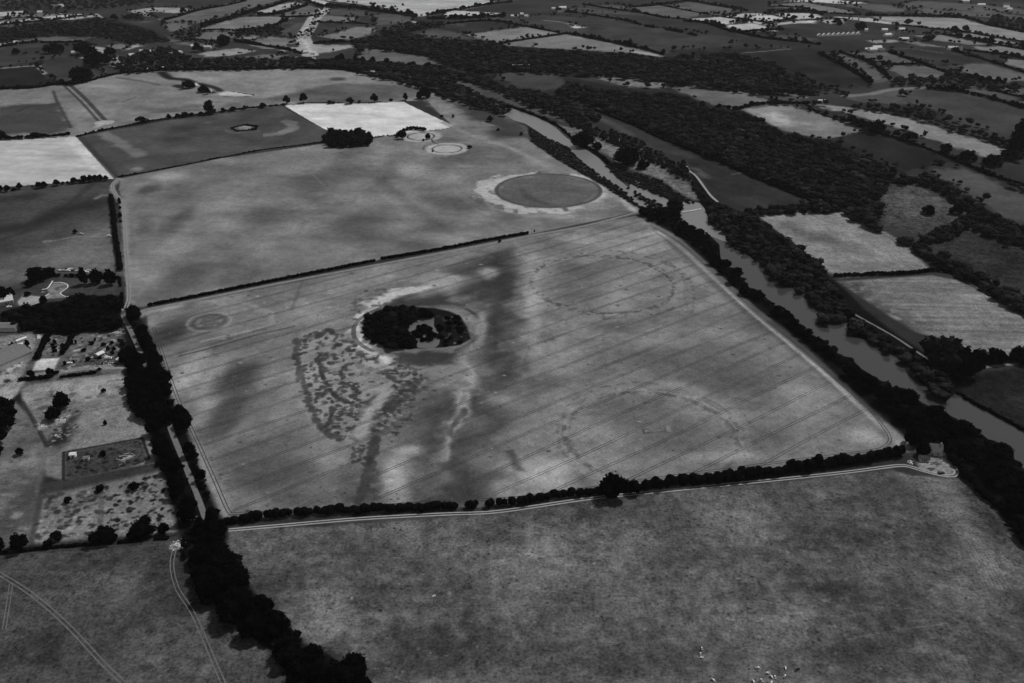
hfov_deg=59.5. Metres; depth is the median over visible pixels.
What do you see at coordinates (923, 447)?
leafy tree
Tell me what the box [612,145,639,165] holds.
bush
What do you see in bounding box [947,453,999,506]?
hedge
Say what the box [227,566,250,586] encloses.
tree
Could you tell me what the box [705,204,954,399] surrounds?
riverbank wood
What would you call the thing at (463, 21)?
hedge
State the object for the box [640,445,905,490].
hedge
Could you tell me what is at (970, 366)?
leafy tree
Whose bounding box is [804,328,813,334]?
tree
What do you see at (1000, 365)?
lane
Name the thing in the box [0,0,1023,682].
ground
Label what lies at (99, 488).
bush
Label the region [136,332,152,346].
tree
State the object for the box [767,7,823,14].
hedge
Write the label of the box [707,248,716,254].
tree
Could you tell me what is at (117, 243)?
hedge
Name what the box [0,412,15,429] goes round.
tree
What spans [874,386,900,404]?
tree
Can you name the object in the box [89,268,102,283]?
leafy tree
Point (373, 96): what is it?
tree
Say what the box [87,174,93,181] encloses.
tree
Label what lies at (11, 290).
tree
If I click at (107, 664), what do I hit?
farm track
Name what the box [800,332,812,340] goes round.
tree
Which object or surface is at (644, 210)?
tree
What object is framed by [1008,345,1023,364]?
leafy tree
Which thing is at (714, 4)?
hedge
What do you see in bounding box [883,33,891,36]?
barn
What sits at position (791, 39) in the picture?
hedge
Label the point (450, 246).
hedge
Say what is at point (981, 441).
undergrowth
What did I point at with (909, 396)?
tree
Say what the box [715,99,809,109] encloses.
hedge
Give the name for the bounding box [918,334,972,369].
leafy tree
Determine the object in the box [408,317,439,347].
clearing
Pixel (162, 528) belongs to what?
bush
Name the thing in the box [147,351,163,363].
tree
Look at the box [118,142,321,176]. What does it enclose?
hedge
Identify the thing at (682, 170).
riverside scrub
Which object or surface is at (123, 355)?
tree
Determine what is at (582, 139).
bush
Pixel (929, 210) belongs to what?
leafy tree
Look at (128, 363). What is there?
tree
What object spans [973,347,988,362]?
leafy tree
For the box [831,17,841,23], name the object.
tree
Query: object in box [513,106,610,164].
hedge
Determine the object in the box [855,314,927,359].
towpath
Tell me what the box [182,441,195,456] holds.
tree
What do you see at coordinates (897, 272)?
hedge
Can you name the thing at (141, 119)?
tree
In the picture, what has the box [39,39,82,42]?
hedge
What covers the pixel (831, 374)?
tramlines
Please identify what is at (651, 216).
tree
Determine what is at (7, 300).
house
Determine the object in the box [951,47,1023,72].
hedge
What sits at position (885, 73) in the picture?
hedge
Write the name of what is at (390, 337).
copse trees
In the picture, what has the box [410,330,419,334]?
bush
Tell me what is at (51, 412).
leafy tree
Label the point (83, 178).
tree
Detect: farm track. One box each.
[0,542,225,682]
[140,212,636,311]
[228,464,958,531]
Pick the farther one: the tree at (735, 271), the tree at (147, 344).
the tree at (735, 271)
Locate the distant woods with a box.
[0,0,1023,154]
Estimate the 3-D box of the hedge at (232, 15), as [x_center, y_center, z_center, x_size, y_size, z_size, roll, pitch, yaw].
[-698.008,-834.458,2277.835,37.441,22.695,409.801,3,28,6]
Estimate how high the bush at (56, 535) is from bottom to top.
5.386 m
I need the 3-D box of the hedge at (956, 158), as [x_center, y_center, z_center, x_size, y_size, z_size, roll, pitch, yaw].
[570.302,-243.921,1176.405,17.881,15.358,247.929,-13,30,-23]
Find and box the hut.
[82,456,89,460]
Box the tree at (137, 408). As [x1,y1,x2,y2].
[131,402,147,417]
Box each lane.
[111,178,130,314]
[121,310,205,519]
[986,363,1020,367]
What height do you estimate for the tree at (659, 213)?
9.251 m
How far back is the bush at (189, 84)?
1542.55 m
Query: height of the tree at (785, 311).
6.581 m
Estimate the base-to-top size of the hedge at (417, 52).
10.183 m
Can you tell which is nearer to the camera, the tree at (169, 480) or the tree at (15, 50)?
the tree at (169, 480)
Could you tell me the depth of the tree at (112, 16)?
2220.49 m
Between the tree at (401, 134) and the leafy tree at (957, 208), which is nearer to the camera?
the leafy tree at (957, 208)
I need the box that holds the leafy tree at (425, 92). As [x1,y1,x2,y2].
[416,86,430,97]
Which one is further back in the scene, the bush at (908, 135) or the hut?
the bush at (908, 135)
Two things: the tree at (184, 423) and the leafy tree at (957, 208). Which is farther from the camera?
the leafy tree at (957, 208)
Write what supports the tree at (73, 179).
on the ground
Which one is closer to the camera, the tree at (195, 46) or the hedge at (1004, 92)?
the hedge at (1004, 92)
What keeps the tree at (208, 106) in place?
on the ground
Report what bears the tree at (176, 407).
on the ground
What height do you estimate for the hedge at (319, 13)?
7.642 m
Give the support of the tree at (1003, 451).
on the ground
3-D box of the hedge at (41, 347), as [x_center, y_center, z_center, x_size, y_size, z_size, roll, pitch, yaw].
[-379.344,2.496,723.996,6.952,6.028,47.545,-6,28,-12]
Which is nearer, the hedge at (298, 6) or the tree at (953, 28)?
the tree at (953, 28)
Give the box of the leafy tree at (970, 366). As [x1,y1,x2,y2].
[949,348,985,377]
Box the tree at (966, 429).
[951,420,978,438]
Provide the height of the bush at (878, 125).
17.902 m
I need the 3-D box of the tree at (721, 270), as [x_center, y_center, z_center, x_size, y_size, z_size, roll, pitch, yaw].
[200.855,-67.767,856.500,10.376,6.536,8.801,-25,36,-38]
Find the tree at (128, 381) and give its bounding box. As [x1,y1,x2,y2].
[123,377,133,387]
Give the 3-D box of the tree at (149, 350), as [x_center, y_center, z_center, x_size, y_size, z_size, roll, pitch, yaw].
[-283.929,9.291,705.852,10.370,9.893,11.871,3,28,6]
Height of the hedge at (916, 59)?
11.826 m
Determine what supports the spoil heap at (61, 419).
on the ground
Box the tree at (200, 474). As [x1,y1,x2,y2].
[194,469,205,479]
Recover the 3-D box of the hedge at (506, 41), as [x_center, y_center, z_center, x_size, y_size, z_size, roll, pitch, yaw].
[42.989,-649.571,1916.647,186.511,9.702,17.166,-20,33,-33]
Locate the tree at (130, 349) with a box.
[125,345,135,353]
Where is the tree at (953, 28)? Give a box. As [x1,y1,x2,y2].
[950,26,958,30]
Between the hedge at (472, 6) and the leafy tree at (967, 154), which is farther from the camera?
the hedge at (472, 6)
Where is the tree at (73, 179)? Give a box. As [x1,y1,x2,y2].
[70,177,77,183]
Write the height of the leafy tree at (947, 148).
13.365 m
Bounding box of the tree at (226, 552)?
[214,547,235,563]
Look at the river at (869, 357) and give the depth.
715.36 m
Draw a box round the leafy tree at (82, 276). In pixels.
[77,266,87,284]
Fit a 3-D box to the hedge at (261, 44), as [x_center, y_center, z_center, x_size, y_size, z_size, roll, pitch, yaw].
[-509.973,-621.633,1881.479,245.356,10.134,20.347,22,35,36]
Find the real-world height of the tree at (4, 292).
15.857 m
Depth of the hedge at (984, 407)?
637.39 m
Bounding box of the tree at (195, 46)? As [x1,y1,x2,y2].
[191,42,202,51]
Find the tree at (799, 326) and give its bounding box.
[797,324,804,329]
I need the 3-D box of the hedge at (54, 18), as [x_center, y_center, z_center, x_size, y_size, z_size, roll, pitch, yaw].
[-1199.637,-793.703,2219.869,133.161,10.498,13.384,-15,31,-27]
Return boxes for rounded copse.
[321,126,372,146]
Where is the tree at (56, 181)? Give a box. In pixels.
[52,179,59,185]
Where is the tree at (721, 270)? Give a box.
[717,267,725,273]
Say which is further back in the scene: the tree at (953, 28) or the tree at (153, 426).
the tree at (953, 28)
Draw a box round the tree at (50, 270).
[41,267,55,274]
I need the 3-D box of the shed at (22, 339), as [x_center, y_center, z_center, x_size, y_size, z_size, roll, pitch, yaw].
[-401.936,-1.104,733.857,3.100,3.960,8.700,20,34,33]
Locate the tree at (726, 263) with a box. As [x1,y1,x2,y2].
[720,259,731,267]
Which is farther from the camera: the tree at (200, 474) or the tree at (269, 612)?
the tree at (200, 474)
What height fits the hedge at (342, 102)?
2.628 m
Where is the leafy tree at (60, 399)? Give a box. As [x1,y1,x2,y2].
[52,391,70,407]
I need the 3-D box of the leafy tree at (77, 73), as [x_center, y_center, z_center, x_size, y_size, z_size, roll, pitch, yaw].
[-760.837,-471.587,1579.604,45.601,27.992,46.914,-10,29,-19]
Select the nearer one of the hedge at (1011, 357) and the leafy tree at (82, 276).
the hedge at (1011, 357)
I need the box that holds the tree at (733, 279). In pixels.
[727,275,739,283]
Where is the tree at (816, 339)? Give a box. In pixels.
[810,336,821,343]
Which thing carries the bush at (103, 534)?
on the ground
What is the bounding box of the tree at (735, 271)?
[730,267,743,275]
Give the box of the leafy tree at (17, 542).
[9,532,28,550]
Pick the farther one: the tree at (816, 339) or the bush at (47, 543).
the tree at (816, 339)
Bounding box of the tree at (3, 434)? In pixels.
[0,426,7,442]
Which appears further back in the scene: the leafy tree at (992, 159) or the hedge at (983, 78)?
the hedge at (983, 78)
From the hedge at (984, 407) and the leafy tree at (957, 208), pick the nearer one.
the hedge at (984, 407)
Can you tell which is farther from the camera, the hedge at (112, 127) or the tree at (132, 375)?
the hedge at (112, 127)
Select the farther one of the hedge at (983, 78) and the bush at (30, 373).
the hedge at (983, 78)
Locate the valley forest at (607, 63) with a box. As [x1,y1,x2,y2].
[280,32,821,120]
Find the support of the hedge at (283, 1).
on the ground
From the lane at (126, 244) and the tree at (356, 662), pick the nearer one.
the tree at (356, 662)
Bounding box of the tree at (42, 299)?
[39,296,46,303]
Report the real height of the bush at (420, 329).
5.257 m
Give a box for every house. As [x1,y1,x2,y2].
[0,293,13,305]
[897,27,904,31]
[928,443,943,456]
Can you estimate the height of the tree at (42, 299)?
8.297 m
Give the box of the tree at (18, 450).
[14,447,23,454]
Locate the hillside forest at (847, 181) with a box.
[552,82,1023,314]
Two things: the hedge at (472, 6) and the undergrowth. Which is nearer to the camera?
the undergrowth
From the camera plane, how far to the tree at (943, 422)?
612.09 m
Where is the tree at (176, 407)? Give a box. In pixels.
[173,404,182,413]
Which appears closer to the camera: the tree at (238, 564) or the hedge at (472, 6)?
the tree at (238, 564)
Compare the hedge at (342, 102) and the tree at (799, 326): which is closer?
the tree at (799, 326)
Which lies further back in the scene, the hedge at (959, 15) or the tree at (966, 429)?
the hedge at (959, 15)
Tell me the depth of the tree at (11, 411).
630.29 m
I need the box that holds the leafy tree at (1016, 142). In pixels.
[1008,118,1023,151]
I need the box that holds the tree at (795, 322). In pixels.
[790,319,798,325]
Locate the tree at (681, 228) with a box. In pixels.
[676,225,687,232]
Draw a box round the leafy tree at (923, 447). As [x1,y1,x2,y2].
[916,438,931,454]
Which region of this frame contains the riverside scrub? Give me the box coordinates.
[528,112,712,209]
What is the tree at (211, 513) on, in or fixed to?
on the ground
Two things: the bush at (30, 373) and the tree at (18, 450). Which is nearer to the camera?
the tree at (18, 450)
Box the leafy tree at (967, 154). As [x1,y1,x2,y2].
[958,149,977,160]
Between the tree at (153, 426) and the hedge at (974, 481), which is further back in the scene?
the tree at (153, 426)
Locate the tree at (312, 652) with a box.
[300,643,324,662]
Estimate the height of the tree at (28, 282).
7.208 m
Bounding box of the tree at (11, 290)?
[6,287,14,294]
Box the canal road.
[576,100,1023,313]
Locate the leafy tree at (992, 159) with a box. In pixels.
[982,153,1002,165]
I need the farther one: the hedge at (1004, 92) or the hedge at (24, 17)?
the hedge at (24, 17)
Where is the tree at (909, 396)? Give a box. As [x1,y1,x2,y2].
[898,388,919,405]
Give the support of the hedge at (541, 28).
on the ground
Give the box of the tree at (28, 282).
[24,279,33,286]
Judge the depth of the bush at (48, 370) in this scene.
683.11 m
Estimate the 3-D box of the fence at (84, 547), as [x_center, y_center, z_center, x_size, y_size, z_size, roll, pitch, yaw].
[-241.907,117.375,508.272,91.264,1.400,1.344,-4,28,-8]
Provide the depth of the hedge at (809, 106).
1338.53 m
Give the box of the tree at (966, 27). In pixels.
[962,25,969,30]
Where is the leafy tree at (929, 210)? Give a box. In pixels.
[922,205,934,214]
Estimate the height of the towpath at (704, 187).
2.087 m
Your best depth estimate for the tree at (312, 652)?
432.24 m
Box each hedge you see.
[0,16,45,19]
[0,17,56,24]
[0,37,38,46]
[0,67,159,88]
[0,130,70,138]
[0,536,169,553]
[17,370,58,380]
[34,273,117,282]
[34,331,51,358]
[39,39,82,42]
[56,14,92,18]
[59,332,75,354]
[59,370,96,376]
[76,103,284,136]
[108,193,122,269]
[117,276,123,305]
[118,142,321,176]
[147,259,375,305]
[160,64,435,91]
[163,0,246,19]
[200,4,262,27]
[202,28,230,29]
[222,501,458,524]
[230,123,257,130]
[233,38,302,53]
[237,17,288,32]
[254,0,324,10]
[257,2,307,15]
[279,12,320,16]
[307,100,405,102]
[313,34,376,43]
[317,20,368,23]
[324,2,417,16]
[330,53,442,67]
[380,231,528,258]
[389,18,512,33]
[393,48,446,56]
[426,0,512,15]
[426,12,505,18]
[464,500,477,508]
[484,496,516,507]
[502,32,566,43]
[511,22,559,32]
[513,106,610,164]
[517,487,602,503]
[565,9,697,35]
[565,31,665,54]
[582,3,686,18]
[588,107,810,199]
[628,0,748,10]
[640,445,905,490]
[661,5,709,14]
[683,18,784,32]
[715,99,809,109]
[722,16,773,23]
[736,29,820,44]
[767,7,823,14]
[767,17,790,21]
[768,4,861,14]
[805,103,868,129]
[818,51,873,82]
[833,267,955,276]
[838,49,891,78]
[865,11,1023,31]
[872,130,1023,185]
[881,60,917,64]
[887,50,944,71]
[895,24,1023,41]
[926,83,1023,107]
[941,33,1023,49]
[945,45,1023,58]
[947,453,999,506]
[949,72,1006,83]
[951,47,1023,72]
[956,391,1023,430]
[983,354,1014,363]
[990,89,1019,96]
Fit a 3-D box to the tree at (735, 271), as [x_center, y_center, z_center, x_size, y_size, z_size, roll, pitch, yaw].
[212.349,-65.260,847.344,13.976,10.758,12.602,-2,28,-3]
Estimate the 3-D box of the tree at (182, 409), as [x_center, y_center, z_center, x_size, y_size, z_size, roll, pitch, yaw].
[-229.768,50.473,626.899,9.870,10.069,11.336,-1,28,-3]
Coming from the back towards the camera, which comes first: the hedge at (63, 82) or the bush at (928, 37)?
the bush at (928, 37)
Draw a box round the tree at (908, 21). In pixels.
[904,18,913,23]
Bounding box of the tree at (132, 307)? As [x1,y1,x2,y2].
[126,305,139,312]
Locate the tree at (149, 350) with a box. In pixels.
[145,348,158,357]
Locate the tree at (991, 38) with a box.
[987,33,994,43]
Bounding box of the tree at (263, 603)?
[253,594,275,611]
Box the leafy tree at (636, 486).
[628,479,643,492]
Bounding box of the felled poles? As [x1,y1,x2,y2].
[118,453,134,464]
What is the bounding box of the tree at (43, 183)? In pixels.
[41,181,46,187]
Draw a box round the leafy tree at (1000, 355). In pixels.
[988,347,1009,363]
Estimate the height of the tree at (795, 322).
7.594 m
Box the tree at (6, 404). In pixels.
[0,396,16,411]
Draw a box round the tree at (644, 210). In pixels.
[638,207,651,214]
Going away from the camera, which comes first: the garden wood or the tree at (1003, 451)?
the tree at (1003, 451)
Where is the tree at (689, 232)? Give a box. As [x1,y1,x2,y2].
[683,228,695,236]
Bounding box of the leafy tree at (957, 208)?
[948,203,964,213]
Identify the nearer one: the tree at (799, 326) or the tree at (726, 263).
the tree at (799, 326)
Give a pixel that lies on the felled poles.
(125, 458)
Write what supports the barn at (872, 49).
on the ground
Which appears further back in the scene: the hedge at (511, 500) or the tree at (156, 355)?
the tree at (156, 355)
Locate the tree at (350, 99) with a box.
[345,97,354,103]
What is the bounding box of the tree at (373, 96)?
[370,93,377,100]
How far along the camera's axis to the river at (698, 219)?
1124.48 m
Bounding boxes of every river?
[493,106,735,245]
[704,233,1023,467]
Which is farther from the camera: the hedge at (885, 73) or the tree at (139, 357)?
the hedge at (885, 73)
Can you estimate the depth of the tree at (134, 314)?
760.35 m
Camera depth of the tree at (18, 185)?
1083.46 m
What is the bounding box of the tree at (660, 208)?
[655,206,666,212]
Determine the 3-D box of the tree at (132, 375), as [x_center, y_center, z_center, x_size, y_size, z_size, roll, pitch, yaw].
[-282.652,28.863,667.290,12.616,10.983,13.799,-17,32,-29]
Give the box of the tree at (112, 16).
[109,14,118,19]
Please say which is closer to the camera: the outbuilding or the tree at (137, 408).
the outbuilding
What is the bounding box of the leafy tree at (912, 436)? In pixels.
[904,426,921,444]
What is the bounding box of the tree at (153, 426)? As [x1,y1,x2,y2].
[144,419,162,433]
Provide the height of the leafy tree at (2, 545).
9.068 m
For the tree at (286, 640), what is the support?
on the ground
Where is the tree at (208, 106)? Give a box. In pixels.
[203,99,215,113]
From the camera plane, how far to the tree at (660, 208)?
1003.32 m
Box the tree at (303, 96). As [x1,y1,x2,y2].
[299,93,307,102]
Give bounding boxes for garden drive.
[38,281,123,310]
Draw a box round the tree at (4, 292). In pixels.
[0,286,10,298]
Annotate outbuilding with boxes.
[918,455,930,461]
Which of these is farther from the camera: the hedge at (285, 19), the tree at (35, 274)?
the hedge at (285, 19)
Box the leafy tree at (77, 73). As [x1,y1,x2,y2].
[67,65,94,81]
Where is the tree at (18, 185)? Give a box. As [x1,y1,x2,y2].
[15,182,22,188]
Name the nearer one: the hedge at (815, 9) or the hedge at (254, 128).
the hedge at (254, 128)
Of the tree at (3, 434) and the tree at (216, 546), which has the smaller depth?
the tree at (216, 546)
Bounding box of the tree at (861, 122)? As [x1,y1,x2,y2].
[855,118,866,126]
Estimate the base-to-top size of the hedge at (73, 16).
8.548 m
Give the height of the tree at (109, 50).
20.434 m
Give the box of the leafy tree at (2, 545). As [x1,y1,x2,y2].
[0,537,5,550]
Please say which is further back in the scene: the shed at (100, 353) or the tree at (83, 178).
the tree at (83, 178)
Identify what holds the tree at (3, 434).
on the ground
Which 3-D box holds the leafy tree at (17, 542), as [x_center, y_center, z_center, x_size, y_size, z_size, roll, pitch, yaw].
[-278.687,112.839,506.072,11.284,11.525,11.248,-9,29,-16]
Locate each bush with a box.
[26,369,34,376]
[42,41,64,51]
[42,538,52,549]
[45,367,53,373]
[49,530,62,540]
[63,496,71,502]
[72,41,96,53]
[82,48,111,63]
[85,524,117,544]
[95,484,104,492]
[125,514,157,539]
[127,481,140,490]
[157,522,169,533]
[181,80,194,87]
[197,85,206,91]
[217,34,230,45]
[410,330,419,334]
[416,327,426,332]
[425,335,433,340]
[570,131,595,146]
[591,141,602,149]
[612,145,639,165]
[854,21,866,28]
[865,119,886,130]
[900,131,918,139]
[922,34,933,40]
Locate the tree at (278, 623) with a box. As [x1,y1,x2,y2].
[263,611,290,637]
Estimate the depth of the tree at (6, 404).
631.60 m
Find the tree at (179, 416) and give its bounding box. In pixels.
[175,412,192,426]
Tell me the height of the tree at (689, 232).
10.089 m
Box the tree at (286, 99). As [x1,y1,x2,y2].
[282,95,289,103]
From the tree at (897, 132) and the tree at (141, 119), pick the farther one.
the tree at (141, 119)
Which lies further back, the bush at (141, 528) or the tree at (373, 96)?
the tree at (373, 96)
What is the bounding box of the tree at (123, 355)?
[117,350,131,362]
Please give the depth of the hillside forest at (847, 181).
1130.01 m
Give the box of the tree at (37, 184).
[34,182,40,186]
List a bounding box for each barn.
[0,322,19,331]
[0,343,33,370]
[867,47,877,51]
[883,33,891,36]
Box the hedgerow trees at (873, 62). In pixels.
[0,0,1023,201]
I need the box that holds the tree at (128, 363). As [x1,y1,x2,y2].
[123,359,132,368]
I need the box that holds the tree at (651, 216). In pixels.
[647,213,656,219]
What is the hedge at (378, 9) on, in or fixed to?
on the ground
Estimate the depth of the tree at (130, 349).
708.77 m
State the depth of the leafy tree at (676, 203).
1011.73 m
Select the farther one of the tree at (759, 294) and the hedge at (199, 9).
the hedge at (199, 9)
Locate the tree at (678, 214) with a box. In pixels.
[669,211,681,217]
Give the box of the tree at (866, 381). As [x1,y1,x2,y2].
[852,373,879,389]
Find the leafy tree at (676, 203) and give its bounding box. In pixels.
[666,196,683,210]
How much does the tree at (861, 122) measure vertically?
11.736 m
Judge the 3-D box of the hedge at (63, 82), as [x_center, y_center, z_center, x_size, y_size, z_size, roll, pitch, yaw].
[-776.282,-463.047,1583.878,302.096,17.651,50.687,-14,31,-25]
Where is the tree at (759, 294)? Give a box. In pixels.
[752,289,766,298]
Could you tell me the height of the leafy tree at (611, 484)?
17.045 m
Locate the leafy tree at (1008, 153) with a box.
[1000,148,1020,159]
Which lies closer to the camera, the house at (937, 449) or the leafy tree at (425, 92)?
the house at (937, 449)
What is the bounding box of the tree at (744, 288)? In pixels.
[738,285,751,293]
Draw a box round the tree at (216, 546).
[205,540,229,556]
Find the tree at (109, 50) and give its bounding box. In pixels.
[103,47,115,54]
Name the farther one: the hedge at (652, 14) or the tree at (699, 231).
the hedge at (652, 14)
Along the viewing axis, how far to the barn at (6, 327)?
748.71 m
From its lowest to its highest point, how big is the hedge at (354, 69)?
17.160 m
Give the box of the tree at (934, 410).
[919,405,947,417]
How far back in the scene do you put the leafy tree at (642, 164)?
1148.70 m
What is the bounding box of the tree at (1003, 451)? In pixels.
[986,441,1014,460]
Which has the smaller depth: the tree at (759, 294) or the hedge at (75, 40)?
the tree at (759, 294)
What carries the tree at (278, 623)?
on the ground
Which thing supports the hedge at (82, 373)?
on the ground
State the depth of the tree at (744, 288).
811.77 m
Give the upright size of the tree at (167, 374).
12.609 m
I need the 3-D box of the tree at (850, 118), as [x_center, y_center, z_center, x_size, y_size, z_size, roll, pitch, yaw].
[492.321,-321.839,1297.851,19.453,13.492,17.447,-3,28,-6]
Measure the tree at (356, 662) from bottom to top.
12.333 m
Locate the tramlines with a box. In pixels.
[152,221,891,514]
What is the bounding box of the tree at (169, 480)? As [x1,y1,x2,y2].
[166,475,173,486]
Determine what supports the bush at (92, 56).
on the ground
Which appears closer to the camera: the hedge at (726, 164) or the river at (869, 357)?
the river at (869, 357)
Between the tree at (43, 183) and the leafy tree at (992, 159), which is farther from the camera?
the leafy tree at (992, 159)
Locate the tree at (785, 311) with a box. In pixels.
[781,309,789,314]
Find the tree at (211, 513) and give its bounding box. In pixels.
[205,507,218,520]
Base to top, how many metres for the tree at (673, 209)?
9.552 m
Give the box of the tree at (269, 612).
[264,608,286,631]
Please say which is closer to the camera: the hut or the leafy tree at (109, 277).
the hut
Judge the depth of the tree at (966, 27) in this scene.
2017.39 m
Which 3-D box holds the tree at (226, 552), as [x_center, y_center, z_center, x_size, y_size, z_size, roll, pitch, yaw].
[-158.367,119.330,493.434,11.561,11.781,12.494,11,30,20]
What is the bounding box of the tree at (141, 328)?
[135,324,147,333]
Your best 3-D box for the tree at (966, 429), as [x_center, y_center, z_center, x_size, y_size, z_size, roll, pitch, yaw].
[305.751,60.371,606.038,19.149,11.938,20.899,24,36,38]
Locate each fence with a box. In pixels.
[4,540,168,556]
[148,214,631,309]
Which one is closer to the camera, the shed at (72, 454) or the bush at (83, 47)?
the shed at (72, 454)
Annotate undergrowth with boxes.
[117,205,1023,682]
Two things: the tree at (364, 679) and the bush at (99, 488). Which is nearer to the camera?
the tree at (364, 679)
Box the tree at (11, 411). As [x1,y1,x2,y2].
[3,406,17,415]
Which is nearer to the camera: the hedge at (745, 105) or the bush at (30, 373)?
the bush at (30, 373)
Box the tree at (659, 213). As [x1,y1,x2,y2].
[655,210,665,216]
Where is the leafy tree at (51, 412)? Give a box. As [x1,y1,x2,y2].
[43,406,61,419]
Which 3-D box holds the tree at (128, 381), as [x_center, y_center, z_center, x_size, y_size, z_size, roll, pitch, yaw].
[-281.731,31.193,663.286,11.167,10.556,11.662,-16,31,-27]
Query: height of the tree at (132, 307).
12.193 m
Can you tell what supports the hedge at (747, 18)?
on the ground
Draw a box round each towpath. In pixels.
[686,166,718,201]
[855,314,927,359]
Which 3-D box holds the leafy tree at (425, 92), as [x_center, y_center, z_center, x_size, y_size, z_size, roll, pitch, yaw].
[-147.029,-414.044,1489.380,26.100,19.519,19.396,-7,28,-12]
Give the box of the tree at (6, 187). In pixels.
[3,185,9,191]
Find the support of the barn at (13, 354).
on the ground
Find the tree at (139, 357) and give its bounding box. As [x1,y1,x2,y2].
[130,351,146,363]
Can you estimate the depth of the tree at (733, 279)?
832.70 m
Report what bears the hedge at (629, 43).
on the ground
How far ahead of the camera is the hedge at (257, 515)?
534.64 m
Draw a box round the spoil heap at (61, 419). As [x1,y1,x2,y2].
[55,416,66,424]
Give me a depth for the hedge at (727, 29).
1983.65 m
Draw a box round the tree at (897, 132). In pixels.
[892,130,900,135]
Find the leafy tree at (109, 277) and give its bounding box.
[103,268,116,283]
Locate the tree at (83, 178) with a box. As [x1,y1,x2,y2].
[80,175,87,181]
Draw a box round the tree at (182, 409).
[178,407,190,415]
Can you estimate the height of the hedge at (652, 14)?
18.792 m
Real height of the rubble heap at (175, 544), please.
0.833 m
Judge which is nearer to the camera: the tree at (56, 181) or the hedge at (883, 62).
the tree at (56, 181)
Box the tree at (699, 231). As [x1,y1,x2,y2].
[694,228,704,233]
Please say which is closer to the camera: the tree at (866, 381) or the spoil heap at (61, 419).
the spoil heap at (61, 419)
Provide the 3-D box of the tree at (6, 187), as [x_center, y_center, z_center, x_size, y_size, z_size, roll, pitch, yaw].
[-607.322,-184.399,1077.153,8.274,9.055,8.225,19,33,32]
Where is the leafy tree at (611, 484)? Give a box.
[597,471,631,498]
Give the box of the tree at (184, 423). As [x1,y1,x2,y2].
[179,418,190,429]
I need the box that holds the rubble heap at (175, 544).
[169,540,185,550]
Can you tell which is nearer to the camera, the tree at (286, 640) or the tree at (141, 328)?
the tree at (286, 640)
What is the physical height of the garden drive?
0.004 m
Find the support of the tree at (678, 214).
on the ground
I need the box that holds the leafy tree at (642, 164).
[637,158,649,168]
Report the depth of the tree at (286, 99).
1460.65 m
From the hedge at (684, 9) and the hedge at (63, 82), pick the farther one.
the hedge at (684, 9)
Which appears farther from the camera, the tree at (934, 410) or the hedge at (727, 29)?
the hedge at (727, 29)
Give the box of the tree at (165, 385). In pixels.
[156,378,171,391]
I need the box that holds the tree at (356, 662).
[336,651,368,675]
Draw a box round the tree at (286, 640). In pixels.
[273,629,301,657]
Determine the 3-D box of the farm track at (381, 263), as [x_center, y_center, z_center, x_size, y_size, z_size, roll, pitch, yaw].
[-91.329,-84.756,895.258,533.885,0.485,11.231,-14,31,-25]
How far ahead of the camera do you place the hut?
584.53 m
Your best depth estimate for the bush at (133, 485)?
555.99 m
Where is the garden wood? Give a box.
[0,292,123,333]
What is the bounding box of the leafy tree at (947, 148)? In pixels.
[940,143,952,152]
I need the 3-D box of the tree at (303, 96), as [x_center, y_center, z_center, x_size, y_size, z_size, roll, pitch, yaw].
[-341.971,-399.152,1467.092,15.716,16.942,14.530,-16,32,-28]
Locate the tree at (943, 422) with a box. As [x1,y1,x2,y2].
[931,414,954,429]
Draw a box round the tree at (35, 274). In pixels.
[24,266,48,281]
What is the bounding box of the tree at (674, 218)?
[670,215,679,220]
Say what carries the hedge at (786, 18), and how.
on the ground
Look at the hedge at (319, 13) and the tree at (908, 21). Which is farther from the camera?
the hedge at (319, 13)
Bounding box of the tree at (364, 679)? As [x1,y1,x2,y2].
[356,674,371,682]
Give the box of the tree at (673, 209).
[669,208,680,212]
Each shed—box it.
[15,336,26,342]
[68,452,76,457]
[95,350,104,356]
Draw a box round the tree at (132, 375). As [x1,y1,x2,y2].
[123,373,137,379]
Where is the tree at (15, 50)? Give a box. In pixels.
[11,48,20,54]
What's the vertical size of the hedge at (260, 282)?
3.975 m
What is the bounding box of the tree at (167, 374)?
[159,369,172,380]
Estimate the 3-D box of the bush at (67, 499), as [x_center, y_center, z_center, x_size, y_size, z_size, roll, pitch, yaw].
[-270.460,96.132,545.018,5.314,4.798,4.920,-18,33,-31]
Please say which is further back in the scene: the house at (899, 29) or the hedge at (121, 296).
the house at (899, 29)
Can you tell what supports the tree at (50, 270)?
on the ground
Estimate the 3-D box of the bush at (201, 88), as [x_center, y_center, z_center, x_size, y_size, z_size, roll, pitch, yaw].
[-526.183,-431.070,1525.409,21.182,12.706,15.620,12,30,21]
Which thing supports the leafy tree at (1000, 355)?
on the ground
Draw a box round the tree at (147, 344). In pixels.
[141,340,157,349]
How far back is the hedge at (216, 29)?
2074.41 m
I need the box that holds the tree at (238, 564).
[226,561,246,574]
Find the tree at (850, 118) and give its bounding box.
[846,115,858,121]
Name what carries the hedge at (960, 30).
on the ground
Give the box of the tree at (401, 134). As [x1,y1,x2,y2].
[396,130,406,137]
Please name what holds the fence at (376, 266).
on the ground
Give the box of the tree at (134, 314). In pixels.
[127,309,141,319]
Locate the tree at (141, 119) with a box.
[135,116,146,121]
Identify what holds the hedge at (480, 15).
on the ground

